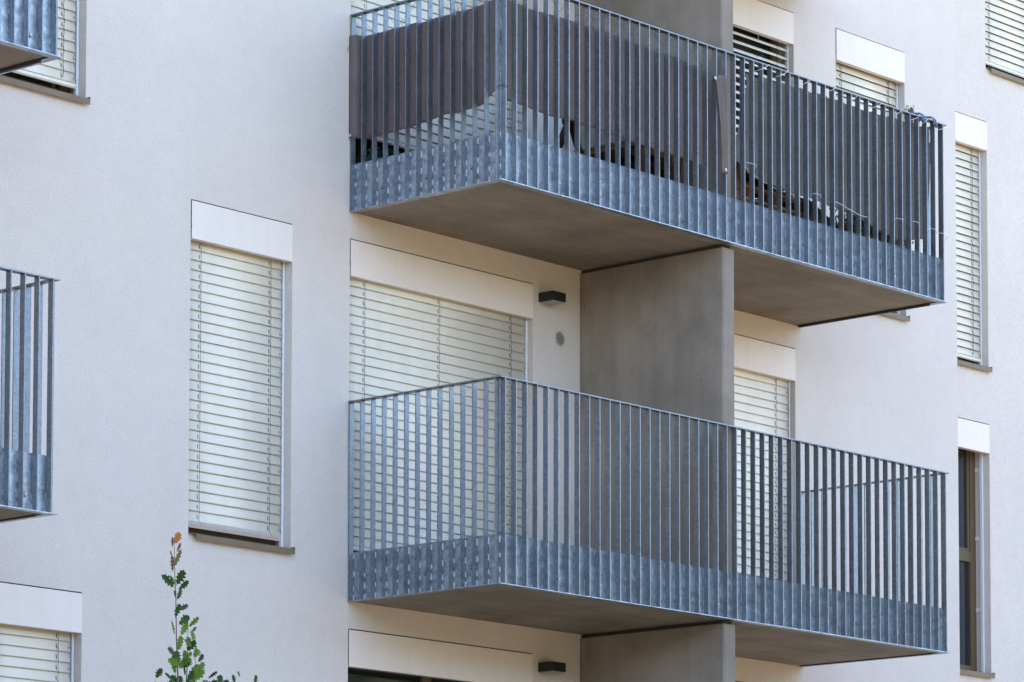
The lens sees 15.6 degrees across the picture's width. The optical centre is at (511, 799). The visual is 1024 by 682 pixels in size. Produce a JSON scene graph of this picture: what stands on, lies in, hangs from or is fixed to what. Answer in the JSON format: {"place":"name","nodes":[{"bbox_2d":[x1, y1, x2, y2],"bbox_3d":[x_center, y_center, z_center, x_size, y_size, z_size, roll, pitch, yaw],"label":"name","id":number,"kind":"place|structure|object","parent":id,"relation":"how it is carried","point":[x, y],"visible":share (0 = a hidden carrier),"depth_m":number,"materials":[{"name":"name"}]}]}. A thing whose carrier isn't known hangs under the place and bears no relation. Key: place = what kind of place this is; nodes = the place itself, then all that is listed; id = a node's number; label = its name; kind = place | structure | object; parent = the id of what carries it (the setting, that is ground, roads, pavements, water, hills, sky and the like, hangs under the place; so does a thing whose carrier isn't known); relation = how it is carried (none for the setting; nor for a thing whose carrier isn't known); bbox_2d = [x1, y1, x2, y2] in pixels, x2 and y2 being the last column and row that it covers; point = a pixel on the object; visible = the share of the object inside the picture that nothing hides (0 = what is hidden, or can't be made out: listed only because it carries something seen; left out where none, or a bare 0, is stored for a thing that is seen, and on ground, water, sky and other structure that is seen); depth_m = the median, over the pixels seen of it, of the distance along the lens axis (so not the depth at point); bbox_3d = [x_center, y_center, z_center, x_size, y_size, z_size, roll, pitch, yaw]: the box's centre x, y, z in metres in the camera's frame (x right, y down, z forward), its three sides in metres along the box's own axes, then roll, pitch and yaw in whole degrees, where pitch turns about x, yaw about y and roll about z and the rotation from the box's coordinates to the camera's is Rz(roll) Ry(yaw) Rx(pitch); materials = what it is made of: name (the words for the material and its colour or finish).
{"place":"outdoors","nodes":[
{"label":"outdoors","id":0,"kind":"place"},
{"bbox_2d":[359,140,402,160],"bbox_3d":[-0.898,-4.714,27.686,0.302,0.333,0.714,-4,-6,41],"label":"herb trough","id":1,"kind":"object","parent":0,"point":[379,155],"visible":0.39,"depth_m":27.56,"materials":[{"name":"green plastic"}]},
{"bbox_2d":[738,181,802,215],"bbox_3d":[1.857,-4.743,29.719,0.608,0.140,0.820,-4,-6,41],"label":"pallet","id":2,"kind":"object","parent":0,"point":[766,200],"visible":0.16,"depth_m":29.52,"materials":[{"name":"brown wood"}]},
{"bbox_2d":[739,164,784,197],"bbox_3d":[1.814,-4.980,29.481,0.509,0.281,0.987,-4,-6,41],"label":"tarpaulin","id":3,"kind":"object","parent":2,"relation":"on","point":[747,179],"visible":0.02,"depth_m":29.77,"materials":[{"name":"black plastic"}]},
{"bbox_2d":[739,199,802,217],"bbox_3d":[1.850,-4.599,29.700,0.608,0.140,0.820,-4,-6,41],"label":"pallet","id":4,"kind":"object","parent":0,"point":[746,200],"visible":0.05,"depth_m":29.50,"materials":[{"name":"brown wood"}]},
{"bbox_2d":[826,205,888,240],"bbox_3d":[2.750,-4.657,30.342,0.493,0.650,0.939,-4,-6,41],"label":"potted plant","id":5,"kind":"object","parent":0,"point":[854,226],"visible":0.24,"depth_m":30.25,"materials":[{"name":"green plant"}]},
{"bbox_2d":[852,218,921,252],"bbox_3d":[3.062,-4.632,30.723,0.515,0.662,0.972,-4,-6,41],"label":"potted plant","id":6,"kind":"object","parent":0,"point":[896,242],"visible":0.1,"depth_m":30.57,"materials":[{"name":"green plant"}]},
{"label":"ground","id":7,"kind":"structure","parent":0,"visible":0},
{"bbox_2d":[155,532,257,681],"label":"oak sapling","id":8,"kind":"object","parent":7,"relation":"on","point":[197,672],"visible":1,"depth_m":22.48,"materials":[{"name":"green plant"}]},
{"bbox_2d":[0,0,1023,681],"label":"apartment building","id":9,"kind":"structure","parent":7,"relation":"on","point":[250,306],"depth_m":27.83,"materials":[{"name":"grey paint"}]},
{"bbox_2d":[0,266,59,522],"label":"balcony railing","id":10,"kind":"object","parent":9,"relation":"attached to","point":[26,480],"visible":0.99,"depth_m":23.21,"materials":[{"name":"silver metal"}]},
{"bbox_2d":[0,0,62,74],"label":"balcony railing","id":11,"kind":"object","parent":9,"relation":"attached to","point":[31,26],"visible":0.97,"depth_m":23.35,"materials":[{"name":"silver metal"}]},
{"bbox_2d":[0,582,81,681],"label":"window","id":12,"kind":"structure","parent":9,"relation":"in","point":[38,625],"depth_m":25.11,"materials":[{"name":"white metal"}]},
{"bbox_2d":[0,0,90,104],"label":"window","id":13,"kind":"structure","parent":9,"relation":"in","point":[54,77],"depth_m":25.59,"materials":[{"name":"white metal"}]},
{"bbox_2d":[188,200,294,554],"bbox_3d":[-1.987,-3.001,26.682,0.229,2.423,1.026,-4,-6,41],"label":"window","id":14,"kind":"structure","parent":9,"relation":"in","point":[238,259],"depth_m":26.68,"materials":[{"name":"white metal"}]},
{"bbox_2d":[351,0,521,163],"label":"window","id":15,"kind":"structure","parent":9,"relation":"in","point":[357,6],"depth_m":28.37,"materials":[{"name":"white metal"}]},
{"bbox_2d":[348,629,532,681],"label":"window","id":16,"kind":"structure","parent":9,"relation":"in","point":[372,656],"depth_m":27.97,"materials":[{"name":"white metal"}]},
{"bbox_2d":[349,239,532,552],"bbox_3d":[-0.590,-2.839,28.270,0.201,2.492,2.044,-4,-6,41],"label":"window","id":17,"kind":"structure","parent":9,"relation":"in","point":[417,322],"depth_m":28.19,"materials":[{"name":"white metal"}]},
{"bbox_2d":[538,661,565,674],"bbox_3d":[0.310,-1.021,28.888,0.149,0.082,0.157,-4,-6,41],"label":"wall lamp","id":18,"kind":"object","parent":9,"relation":"attached to","point":[551,667],"visible":1,"depth_m":28.84,"materials":[{"name":"black metal"}]},
{"bbox_2d":[539,290,565,305],"bbox_3d":[0.314,-3.916,29.118,0.149,0.082,0.157,-4,-6,41],"label":"wall lamp","id":19,"kind":"object","parent":9,"relation":"attached to","point":[552,298],"visible":1,"depth_m":29.07,"materials":[{"name":"black metal"}]},
{"bbox_2d":[555,331,564,346],"bbox_3d":[0.377,-3.619,29.272,0.014,0.124,0.124,-4,-6,41],"label":"vent grille","id":20,"kind":"object","parent":9,"relation":"attached to","point":[560,338],"visible":1,"depth_m":29.27,"materials":[{"name":"grey plastic"}]},
{"bbox_2d":[559,119,583,154],"bbox_3d":[0.415,-4.811,28.071,0.080,0.649,0.656,-4,-6,41],"label":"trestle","id":21,"kind":"object","parent":9,"relation":"on","point":[561,140],"visible":0.14,"depth_m":28.08,"materials":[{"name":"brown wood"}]},
{"bbox_2d":[573,140,679,171],"bbox_3d":[0.942,-4.727,28.869,0.702,0.558,0.730,-4,-6,41],"label":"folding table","id":22,"kind":"object","parent":9,"relation":"on","point":[612,150],"visible":0.15,"depth_m":28.59,"materials":[{"name":"brown wood"}]},
{"bbox_2d":[610,153,663,177],"bbox_3d":[0.855,-4.741,29.001,0.640,0.600,0.350,-4,-6,41],"label":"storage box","id":23,"kind":"object","parent":9,"relation":"on","point":[632,162],"visible":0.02,"depth_m":28.80,"materials":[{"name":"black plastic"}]},
{"bbox_2d":[349,0,947,324],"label":"balcony railing","id":24,"kind":"object","parent":9,"relation":"attached to","point":[497,156],"visible":0.94,"depth_m":27.97,"materials":[{"name":"silver metal"}]},
{"bbox_2d":[347,0,727,173],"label":"cloth screen","id":25,"kind":"object","parent":24,"relation":"attached to","point":[355,47],"visible":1,"depth_m":27.43,"materials":[{"name":"grey fabric"}]},
{"bbox_2d":[736,66,948,240],"bbox_3d":[2.651,-5.125,29.788,0.142,1.056,2.761,-4,-6,41],"label":"shade net","id":26,"kind":"object","parent":24,"relation":"hanging from","point":[853,210],"visible":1,"depth_m":29.76,"materials":[{"name":"black fabric"}]},
{"bbox_2d":[904,105,929,158],"bbox_3d":[3.295,-5.503,30.773,0.140,0.477,0.360,-4,-6,41],"label":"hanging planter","id":27,"kind":"object","parent":24,"relation":"hanging from","point":[910,109],"visible":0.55,"depth_m":30.79,"materials":[{"name":"green plastic"}]},
{"bbox_2d":[912,112,936,125],"bbox_3d":[3.347,-5.558,30.578,0.146,0.118,0.276,-4,-6,41],"label":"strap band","id":28,"kind":"object","parent":24,"relation":"attached to","point":[924,117],"visible":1,"depth_m":30.52,"materials":[{"name":"blue"}]},
{"bbox_2d":[347,375,950,666],"bbox_3d":[1.188,-2.066,28.937,1.505,1.487,5.518,-4,-6,41],"label":"balcony railing","id":29,"kind":"object","parent":9,"relation":"attached to","point":[805,602],"visible":0.97,"depth_m":27.73,"materials":[{"name":"silver metal"}]},
{"bbox_2d":[650,157,682,182],"bbox_3d":[1.144,-4.855,28.807,0.415,0.807,0.250,-4,-6,41],"label":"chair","id":30,"kind":"object","parent":9,"relation":"on","point":[671,166],"visible":0.15,"depth_m":28.67,"materials":[{"name":"brown wood"}]},
{"bbox_2d":[736,162,738,199],"bbox_3d":[1.693,-4.803,29.023,0.110,0.730,0.116,-4,-6,41],"label":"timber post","id":31,"kind":"object","parent":9,"relation":"on","point":[737,180],"visible":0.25,"depth_m":29.01,"materials":[{"name":"wood"}]},
{"bbox_2d":[733,0,793,198],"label":"window","id":32,"kind":"structure","parent":9,"relation":"in","point":[758,26],"depth_m":31.54,"materials":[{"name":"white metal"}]},
{"bbox_2d":[734,334,794,581],"bbox_3d":[1.642,-2.637,30.775,0.201,2.492,2.051,-4,-6,41],"label":"window","id":33,"kind":"structure","parent":9,"relation":"in","point":[764,371],"depth_m":31.24,"materials":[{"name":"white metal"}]},
{"bbox_2d":[782,200,838,228],"bbox_3d":[2.344,-4.569,30.056,0.412,0.429,0.480,-4,-6,41],"label":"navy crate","id":34,"kind":"object","parent":9,"relation":"on","point":[819,215],"visible":0.14,"depth_m":29.90,"materials":[{"name":"blue plastic"}]},
{"bbox_2d":[836,29,909,321],"bbox_3d":[3.077,-5.436,32.593,0.229,2.420,1.029,-4,-6,41],"label":"window","id":35,"kind":"structure","parent":9,"relation":"in","point":[866,68],"depth_m":32.65,"materials":[{"name":"white metal"}]},
{"bbox_2d":[955,112,992,372],"bbox_3d":[4.102,-5.253,34.940,0.229,2.411,1.032,-4,-6,41],"label":"window","id":36,"kind":"structure","parent":9,"relation":"in","point":[970,132],"depth_m":35.16,"materials":[{"name":"white metal"}]},
{"bbox_2d":[958,417,994,678],"bbox_3d":[4.098,-2.362,34.711,0.229,2.410,1.032,-4,-6,41],"label":"window","id":37,"kind":"structure","parent":9,"relation":"in","point":[973,436],"depth_m":35.04,"materials":[{"name":"brown metal"}]},
{"bbox_2d":[985,0,1023,83],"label":"window","id":38,"kind":"structure","parent":9,"relation":"in","point":[1004,19],"depth_m":35.81,"materials":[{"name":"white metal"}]}
]}

